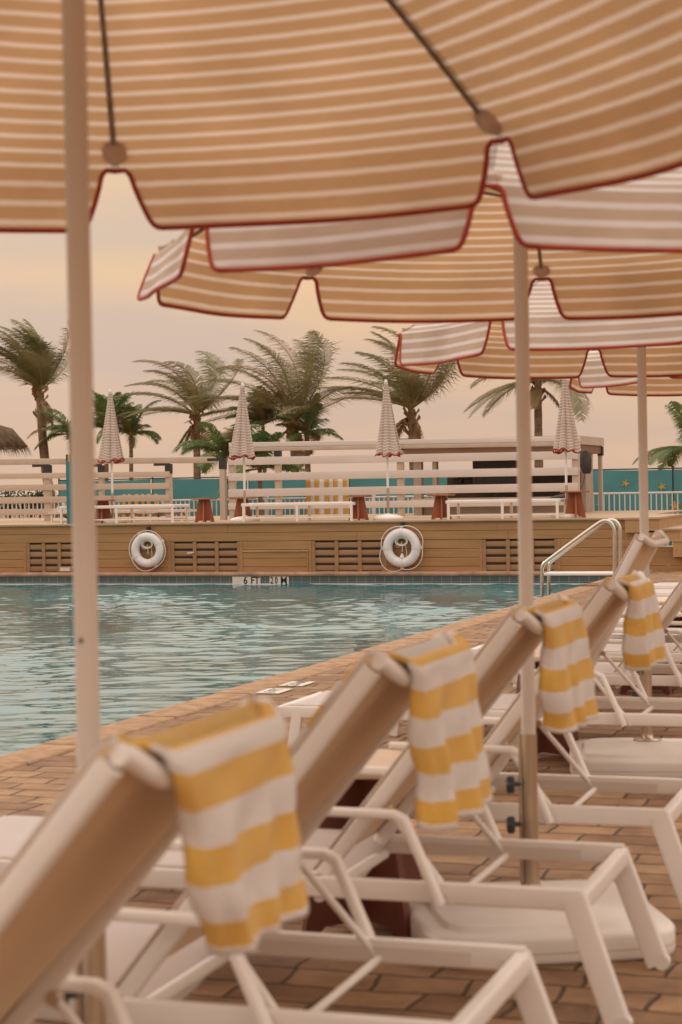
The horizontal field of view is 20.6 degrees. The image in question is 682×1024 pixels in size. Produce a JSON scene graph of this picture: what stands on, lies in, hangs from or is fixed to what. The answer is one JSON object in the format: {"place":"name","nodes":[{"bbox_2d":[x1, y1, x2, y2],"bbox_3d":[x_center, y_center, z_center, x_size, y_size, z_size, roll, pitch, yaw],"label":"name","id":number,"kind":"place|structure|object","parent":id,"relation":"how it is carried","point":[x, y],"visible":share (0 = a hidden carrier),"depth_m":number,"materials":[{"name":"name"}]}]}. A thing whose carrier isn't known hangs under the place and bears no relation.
{"place":"outdoors","nodes":[
{"label":"outdoors","id":0,"kind":"place"},
{"bbox_2d":[0,486,348,495],"bbox_3d":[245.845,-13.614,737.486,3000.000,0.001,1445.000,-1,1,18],"label":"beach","id":1,"kind":"structure","parent":0,"point":[56,492],"depth_m":801.66,"materials":[{"name":"beige sand"}]},
{"bbox_2d":[0,583,585,755],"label":"water","id":2,"kind":"structure","parent":0,"point":[161,646],"depth_m":19.59,"materials":[{"name":"teal liquid"}]},
{"bbox_2d":[0,576,611,583],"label":"pool wall","id":3,"kind":"structure","parent":0,"point":[307,579],"depth_m":28.91,"materials":[{"name":"tile"}]},
{"bbox_2d":[232,577,260,583],"bbox_3d":[-1.481,1.081,29.328,0.469,0.151,0.012,-1,1,18],"label":"depth marker","id":4,"kind":"object","parent":3,"relation":"attached to","point":[246,580],"visible":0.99,"depth_m":29.32,"materials":[{"name":"beige tile"}]},
{"bbox_2d":[0,571,546,576],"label":"coping","id":5,"kind":"object","parent":3,"relation":"on","point":[270,574],"visible":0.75,"depth_m":29.20,"materials":[{"name":"white stone"}]},
{"bbox_2d":[59,567,71,571],"bbox_3d":[-4.491,0.937,30.568,0.200,0.085,0.060,-1,1,18],"label":"skimmer lid","id":6,"kind":"object","parent":5,"relation":"on","point":[65,569],"visible":1,"depth_m":30.55,"materials":[{"name":"beige plastic"}]},
{"bbox_2d":[269,576,288,583],"bbox_3d":[-0.962,1.076,29.155,0.318,0.146,0.012,-1,1,18],"label":"depth marker","id":7,"kind":"object","parent":3,"relation":"attached to","point":[280,580],"visible":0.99,"depth_m":29.15,"materials":[{"name":"beige tile"}]},
{"bbox_2d":[10,583,588,584],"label":"pool waterline trim","id":8,"kind":"structure","parent":3,"relation":"attached to","point":[388,583],"depth_m":28.52,"materials":[{"name":"white paint"}]},
{"bbox_2d":[0,570,649,772],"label":"coping","id":9,"kind":"object","parent":3,"relation":"on","point":[33,754],"visible":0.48,"depth_m":12.10,"materials":[{"name":"stone"}]},
{"bbox_2d":[0,493,681,1023],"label":"ground","id":10,"kind":"structure","parent":0,"point":[412,991],"depth_m":6.01,"materials":[{"name":"brick"}]},
{"bbox_2d":[0,425,30,458],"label":"thatched parasol","id":11,"kind":"object","parent":10,"relation":"on","point":[10,439],"visible":0.99,"depth_m":49.00,"materials":[{"name":"beige wicker"}]},
{"bbox_2d":[0,484,32,518],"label":"dune bush","id":12,"kind":"object","parent":10,"relation":"on","point":[9,495],"visible":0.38,"depth_m":51.44,"materials":[{"name":"green plant"}]},
{"bbox_2d":[0,319,68,517],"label":"palm tree","id":13,"kind":"object","parent":10,"relation":"on","point":[36,369],"visible":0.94,"depth_m":48.64,"materials":[{"name":"green plant"}]},
{"bbox_2d":[21,490,57,517],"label":"dune bush","id":14,"kind":"object","parent":10,"relation":"on","point":[39,494],"visible":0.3,"depth_m":51.17,"materials":[{"name":"green plant"}]},
{"bbox_2d":[26,408,100,453],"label":"palm tree","id":15,"kind":"object","parent":10,"relation":"on","point":[62,428],"visible":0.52,"depth_m":48.54,"materials":[{"name":"green plant"}]},
{"bbox_2d":[66,390,133,480],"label":"palm tree","id":16,"kind":"object","parent":10,"relation":"on","point":[100,403],"visible":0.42,"depth_m":48.10,"materials":[{"name":"green plant"}]},
{"bbox_2d":[96,400,161,471],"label":"palm tree","id":17,"kind":"object","parent":10,"relation":"on","point":[129,426],"visible":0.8,"depth_m":47.97,"materials":[{"name":"green plant"}]},
{"bbox_2d":[0,693,272,1023],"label":"sun lounger","id":18,"kind":"object","parent":10,"relation":"on","point":[95,851],"visible":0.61,"depth_m":2.72,"materials":[{"name":"beige fabric"}]},
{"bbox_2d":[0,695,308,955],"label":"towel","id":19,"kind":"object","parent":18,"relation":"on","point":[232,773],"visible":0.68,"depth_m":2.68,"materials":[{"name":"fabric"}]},
{"bbox_2d":[106,351,259,478],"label":"palm tree","id":20,"kind":"object","parent":10,"relation":"on","point":[188,388],"visible":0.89,"depth_m":47.46,"materials":[{"name":"green plant"}]},
{"bbox_2d":[172,421,267,515],"bbox_3d":[-2.457,-0.411,38.355,2.108,2.883,1.910,-1,1,-17],"label":"palm tree","id":21,"kind":"object","parent":10,"relation":"on","point":[220,440],"visible":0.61,"depth_m":38.07,"materials":[{"name":"green plant"}]},
{"bbox_2d":[225,386,294,472],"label":"palm tree","id":22,"kind":"object","parent":10,"relation":"on","point":[257,418],"visible":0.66,"depth_m":46.76,"materials":[{"name":"green plant"}]},
{"bbox_2d":[217,427,307,514],"bbox_3d":[-1.585,-0.378,38.684,2.003,2.774,2.055,-1,1,18],"label":"palm tree","id":23,"kind":"object","parent":10,"relation":"on","point":[264,434],"visible":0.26,"depth_m":38.51,"materials":[{"name":"green plant"}]},
{"bbox_2d":[183,330,367,471],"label":"palm tree","id":24,"kind":"object","parent":10,"relation":"on","point":[286,405],"visible":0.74,"depth_m":46.35,"materials":[{"name":"green plant"}]},
{"bbox_2d":[255,681,314,693],"bbox_3d":[-0.368,1.169,12.505,0.173,0.004,0.721,-1,1,18],"label":"depth marker","id":25,"kind":"object","parent":10,"relation":"on","point":[282,690],"visible":1,"depth_m":12.42,"materials":[{"name":"beige tile"}]},
{"bbox_2d":[0,495,572,526],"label":"picket railing","id":26,"kind":"object","parent":10,"relation":"on","point":[266,499],"visible":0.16,"depth_m":40.11,"materials":[{"name":"white paint"}]},
{"bbox_2d":[35,628,556,1023],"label":"sun lounger","id":27,"kind":"object","parent":10,"relation":"on","point":[161,965],"visible":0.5,"depth_m":3.91,"materials":[{"name":"white plastic"}]},
{"bbox_2d":[288,630,492,830],"bbox_3d":[0.105,0.441,3.823,0.334,0.367,0.521,-1,1,18],"label":"towel","id":28,"kind":"object","parent":27,"relation":"on","point":[446,747],"visible":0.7,"depth_m":3.73,"materials":[{"name":"fabric"}]},
{"bbox_2d":[267,392,343,471],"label":"palm tree","id":29,"kind":"object","parent":10,"relation":"on","point":[306,425],"visible":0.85,"depth_m":46.46,"materials":[{"name":"green plant"}]},
{"bbox_2d":[0,594,670,1023],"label":"sun lounger","id":30,"kind":"object","parent":10,"relation":"on","point":[364,840],"visible":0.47,"depth_m":4.85,"materials":[{"name":"white plastic"}]},
{"bbox_2d":[477,595,597,733],"bbox_3d":[0.477,0.399,4.942,0.322,0.341,0.512,-1,1,18],"label":"towel","id":31,"kind":"object","parent":30,"relation":"on","point":[566,688],"visible":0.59,"depth_m":4.84,"materials":[{"name":"fabric"}]},
{"bbox_2d":[0,0,681,1023],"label":"pool umbrella","id":32,"kind":"object","parent":10,"relation":"on","point":[194,114],"visible":0.88,"depth_m":4.18,"materials":[{"name":"fabric"}]},
{"bbox_2d":[0,510,681,571],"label":"raised deck","id":33,"kind":"structure","parent":10,"relation":"on","point":[347,544],"depth_m":29.27,"materials":[{"name":"brown wood"}]},
{"bbox_2d":[48,507,66,521],"bbox_3d":[-4.819,0.044,32.941,0.675,0.270,0.600,-1,1,18],"label":"deck lounger","id":34,"kind":"object","parent":33,"relation":"on","point":[57,512],"visible":0.51,"depth_m":32.75,"materials":[{"name":"white"}]},
{"bbox_2d":[66,454,71,523],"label":"teal pillar","id":35,"kind":"structure","parent":33,"relation":"on","point":[68,491],"depth_m":30.87,"materials":[{"name":"blue paint"}]},
{"bbox_2d":[96,500,115,523],"bbox_3d":[-3.949,-0.008,31.089,0.330,0.390,0.330,-2,1,-43],"label":"side table","id":36,"kind":"object","parent":33,"relation":"on","point":[103,513],"visible":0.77,"depth_m":31.08,"materials":[{"name":"brown wood"}]},
{"bbox_2d":[0,457,215,520],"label":"slatted screen","id":37,"kind":"object","parent":33,"relation":"on","point":[47,475],"visible":0.6,"depth_m":33.88,"materials":[{"name":"white wood"}]},
{"bbox_2d":[97,389,127,522],"bbox_3d":[-3.814,-0.929,31.163,0.490,2.225,0.490,-1,1,18],"label":"closed umbrella","id":38,"kind":"object","parent":33,"relation":"on","point":[110,451],"visible":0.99,"depth_m":31.08,"materials":[{"name":"fabric"}]},
{"bbox_2d":[59,504,188,523],"bbox_3d":[-3.594,0.030,31.077,2.090,0.302,0.630,-1,1,18],"label":"daybed","id":39,"kind":"object","parent":33,"relation":"on","point":[132,506],"visible":0.69,"depth_m":30.79,"materials":[{"name":"white"}]},
{"bbox_2d":[122,494,157,516],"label":"striped cloth","id":40,"kind":"object","parent":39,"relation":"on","point":[142,502],"visible":0.19,"depth_m":40.63,"materials":[{"name":"fabric"}]},
{"bbox_2d":[110,510,146,520],"bbox_3d":[-3.773,0.067,32.593,0.808,0.190,0.600,-1,1,18],"label":"deck lounger","id":41,"kind":"object","parent":33,"relation":"on","point":[124,512],"visible":0.52,"depth_m":32.34,"materials":[{"name":"white"}]},
{"bbox_2d":[129,527,165,570],"bbox_3d":[-3.096,0.596,30.071,0.650,0.715,0.157,-1,1,18],"label":"life ring","id":42,"kind":"object","parent":33,"relation":"hanging from","point":[140,539],"visible":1,"depth_m":30.02,"materials":[{"name":"plastic"}]},
{"bbox_2d":[147,509,196,520],"bbox_3d":[-2.968,0.056,32.324,0.889,0.190,0.600,-1,1,18],"label":"deck lounger","id":43,"kind":"object","parent":33,"relation":"on","point":[164,512],"visible":0.91,"depth_m":32.15,"materials":[{"name":"white"}]},
{"bbox_2d":[191,498,217,521],"bbox_3d":[-2.224,-0.030,30.514,0.330,0.390,0.330,-2,1,-41],"label":"side table","id":44,"kind":"object","parent":33,"relation":"on","point":[204,512],"visible":0.95,"depth_m":30.50,"materials":[{"name":"brown wood"}]},
{"bbox_2d":[229,497,255,516],"bbox_3d":[-1.607,-0.044,30.656,0.330,0.390,0.330,0,1,44],"label":"side table","id":45,"kind":"object","parent":33,"relation":"on","point":[238,509],"visible":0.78,"depth_m":30.64,"materials":[{"name":"brown wood"}]},
{"bbox_2d":[228,383,259,521],"bbox_3d":[-1.578,-0.972,30.416,0.491,2.252,0.490,-1,1,18],"label":"closed umbrella","id":46,"kind":"object","parent":33,"relation":"on","point":[242,444],"visible":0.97,"depth_m":30.32,"materials":[{"name":"fabric"}]},
{"bbox_2d":[241,502,364,521],"bbox_3d":[-0.604,-0.009,30.080,1.905,0.302,0.630,-1,1,18],"label":"daybed","id":47,"kind":"object","parent":33,"relation":"on","point":[295,504],"visible":0.8,"depth_m":29.85,"materials":[{"name":"white"}]},
{"bbox_2d":[344,495,371,520],"bbox_3d":[0.278,-0.063,29.679,0.330,0.390,0.330,-2,1,-41],"label":"side table","id":48,"kind":"object","parent":33,"relation":"on","point":[359,510],"visible":0.97,"depth_m":29.66,"materials":[{"name":"brown wood"}]},
{"bbox_2d":[373,379,403,519],"bbox_3d":[0.730,-0.986,29.647,0.490,2.220,0.490,-1,1,18],"label":"closed umbrella","id":49,"kind":"object","parent":33,"relation":"on","point":[388,444],"visible":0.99,"depth_m":29.55,"materials":[{"name":"fabric"}]},
{"bbox_2d":[207,436,580,519],"bbox_3d":[0.796,-0.539,31.473,6.516,1.380,0.141,-1,1,18],"label":"slatted screen","id":50,"kind":"object","parent":33,"relation":"on","point":[400,489],"visible":0.62,"depth_m":31.38,"materials":[{"name":"white wood"}]},
{"bbox_2d":[379,522,422,571],"bbox_3d":[0.933,0.540,28.725,0.707,0.758,0.160,-1,1,18],"label":"life ring","id":51,"kind":"object","parent":33,"relation":"hanging from","point":[401,561],"visible":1,"depth_m":28.67,"materials":[{"name":"plastic"}]},
{"bbox_2d":[427,494,454,519],"bbox_3d":[1.564,-0.080,29.250,0.330,0.390,0.330,0,1,45],"label":"side table","id":52,"kind":"object","parent":33,"relation":"on","point":[439,508],"visible":0.99,"depth_m":29.24,"materials":[{"name":"brown wood"}]},
{"bbox_2d":[473,460,516,496],"bbox_3d":[2.808,-0.317,33.624,0.850,1.261,0.226,-1,1,18],"label":"outdoor screen","id":53,"kind":"object","parent":33,"relation":"on","point":[495,465],"visible":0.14,"depth_m":33.52,"materials":[{"name":"black metal"}]},
{"bbox_2d":[404,436,603,521],"bbox_3d":[2.958,-0.574,34.026,3.181,1.507,2.700,-1,1,18],"label":"pool bar","id":54,"kind":"object","parent":33,"relation":"on","point":[593,445],"visible":0.45,"depth_m":33.42,"materials":[{"name":"white wood"}]},
{"bbox_2d":[580,451,591,489],"bbox_3d":[4.114,-0.682,31.536,0.195,0.703,0.223,-2,1,-32],"label":"covered speaker","id":55,"kind":"object","parent":54,"relation":"attached to","point":[585,462],"visible":0.86,"depth_m":31.46},
{"bbox_2d":[445,498,564,519],"bbox_3d":[2.568,-0.051,29.022,1.800,0.302,0.630,-1,1,18],"label":"daybed","id":56,"kind":"object","parent":33,"relation":"on","point":[511,514],"visible":0.85,"depth_m":28.82,"materials":[{"name":"white"}]},
{"bbox_2d":[548,494,568,498],"bbox_3d":[3.444,-0.271,29.442,0.397,0.127,0.143,-1,1,18],"label":"dark bag","id":57,"kind":"object","parent":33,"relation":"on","point":[559,496],"visible":0.51,"depth_m":29.39,"materials":[{"name":"black fabric"}]},
{"bbox_2d":[551,379,581,517],"bbox_3d":[3.450,-1.010,28.739,0.503,2.195,0.490,-1,1,18],"label":"closed umbrella","id":58,"kind":"object","parent":33,"relation":"on","point":[566,441],"visible":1,"depth_m":28.64,"materials":[{"name":"fabric"}]},
{"bbox_2d":[560,491,588,517],"bbox_3d":[3.569,-0.117,28.581,0.330,0.410,0.330,-2,1,-44],"label":"side table","id":59,"kind":"object","parent":33,"relation":"on","point":[575,505],"visible":0.99,"depth_m":28.57,"materials":[{"name":"brown wood"}]},
{"bbox_2d":[301,749,420,938],"bbox_3d":[0.070,1.012,5.733,0.460,0.510,0.460,-1,1,10],"label":"side table","id":60,"kind":"object","parent":10,"relation":"on","point":[319,917],"visible":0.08,"depth_m":5.65,"materials":[{"name":"brown wood"}]},
{"bbox_2d":[58,466,681,544],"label":"banner fence","id":61,"kind":"object","parent":10,"relation":"on","point":[621,480],"visible":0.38,"depth_m":39.81,"materials":[{"name":"teal fabric"}]},
{"bbox_2d":[306,479,347,514],"bbox_3d":[-0.302,-0.244,39.266,0.933,0.934,0.066,-1,1,18],"label":"striped cloth","id":62,"kind":"object","parent":61,"relation":"hanging from","point":[322,483],"visible":0.42,"depth_m":39.28,"materials":[{"name":"yellow fabric"}]},
{"bbox_2d":[310,326,462,469],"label":"palm tree","id":63,"kind":"object","parent":10,"relation":"on","point":[410,395],"visible":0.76,"depth_m":45.48,"materials":[{"name":"green plant"}]},
{"bbox_2d":[137,142,681,964],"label":"pool umbrella","id":64,"kind":"object","parent":10,"relation":"on","point":[505,244],"visible":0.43,"depth_m":5.56,"materials":[{"name":"fabric"}]},
{"bbox_2d":[277,530,681,746],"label":"sun lounger","id":65,"kind":"object","parent":10,"relation":"on","point":[639,553],"visible":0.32,"depth_m":8.54,"materials":[{"name":"white plastic"}]},
{"bbox_2d":[464,378,592,467],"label":"palm tree","id":66,"kind":"object","parent":10,"relation":"on","point":[537,391],"visible":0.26,"depth_m":44.62,"materials":[{"name":"green plant"}]},
{"bbox_2d":[389,570,681,908],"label":"sun lounger","id":67,"kind":"object","parent":10,"relation":"on","point":[605,604],"visible":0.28,"depth_m":5.89,"materials":[{"name":"white plastic"}]},
{"bbox_2d":[605,574,666,670],"bbox_3d":[0.854,0.349,6.014,0.318,0.304,0.446,-1,1,18],"label":"towel","id":68,"kind":"object","parent":67,"relation":"on","point":[643,644],"visible":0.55,"depth_m":5.89,"materials":[{"name":"fabric"}]},
{"bbox_2d":[389,579,681,735],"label":"sun lounger","id":69,"kind":"object","parent":10,"relation":"on","point":[671,608],"visible":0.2,"depth_m":9.68,"materials":[{"name":"white plastic"}]},
{"bbox_2d":[394,280,681,777],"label":"pool umbrella","id":70,"kind":"object","parent":10,"relation":"on","point":[641,350],"visible":0.53,"depth_m":8.53,"materials":[{"name":"fabric"}]},
{"bbox_2d":[509,648,578,760],"bbox_3d":[0.994,0.944,9.198,0.460,0.510,0.460,-1,1,10],"label":"side table","id":71,"kind":"object","parent":10,"relation":"on","point":[545,744],"visible":0.03,"depth_m":9.15,"materials":[{"name":"brown wood"}]},
{"bbox_2d":[471,613,681,663],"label":"sun lounger","id":72,"kind":"object","parent":10,"relation":"on","point":[675,651],"visible":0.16,"depth_m":10.95,"materials":[{"name":"white plastic"}]},
{"bbox_2d":[540,518,621,597],"bbox_3d":[3.091,0.714,24.087,1.012,1.254,0.508,-1,1,18],"label":"pool handrail","id":73,"kind":"object","parent":10,"relation":"on","point":[567,547],"visible":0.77,"depth_m":24.01,"materials":[{"name":"metal"}]},
{"bbox_2d":[513,609,681,686],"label":"sun lounger","id":74,"kind":"object","parent":10,"relation":"on","point":[677,637],"visible":0.07,"depth_m":12.08,"materials":[{"name":"white plastic"}]},
{"bbox_2d":[616,618,623,627],"bbox_3d":[2.514,0.596,13.312,2.092,1.037,0.704,-1,1,18],"label":"sun lounger","id":75,"kind":"object","parent":10,"relation":"on","point":[620,623],"visible":0.04,"depth_m":13.18,"materials":[{"name":"white plastic"}]},
{"bbox_2d":[569,350,681,396],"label":"pool umbrella","id":76,"kind":"object","parent":10,"relation":"on","point":[591,378],"visible":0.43,"depth_m":10.90,"materials":[{"name":"fabric"}]},
{"bbox_2d":[593,491,681,546],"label":"picket railing","id":77,"kind":"object","parent":10,"relation":"on","point":[650,493],"visible":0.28,"depth_m":37.36,"materials":[{"name":"white paint"}]},
{"bbox_2d":[618,609,680,694],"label":"side table","id":78,"kind":"object","parent":10,"relation":"on","point":[623,689],"visible":0.2,"depth_m":11.79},
{"bbox_2d":[632,401,681,469],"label":"palm tree","id":79,"kind":"object","parent":10,"relation":"on","point":[671,457],"visible":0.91,"depth_m":43.58,"materials":[{"name":"green plant"}]},
{"bbox_2d":[655,589,673,596],"bbox_3d":[3.558,0.531,16.442,2.092,1.037,0.704,-1,1,18],"label":"sun lounger","id":80,"kind":"object","parent":10,"relation":"on","point":[663,592],"visible":0.22,"depth_m":16.68,"materials":[{"name":"white plastic"}]},
{"bbox_2d":[654,582,678,588],"bbox_3d":[3.905,0.509,17.486,2.092,1.037,0.704,-1,1,18],"label":"sun lounger","id":81,"kind":"object","parent":10,"relation":"on","point":[667,585],"visible":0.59,"depth_m":17.77,"materials":[{"name":"white plastic"}]},
{"bbox_2d":[657,597,681,663],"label":"side table","id":82,"kind":"object","parent":10,"relation":"on","point":[661,600],"depth_m":13.01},
{"bbox_2d":[0,173,681,571],"label":"sky","id":83,"kind":"structure","parent":0,"point":[126,329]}
]}

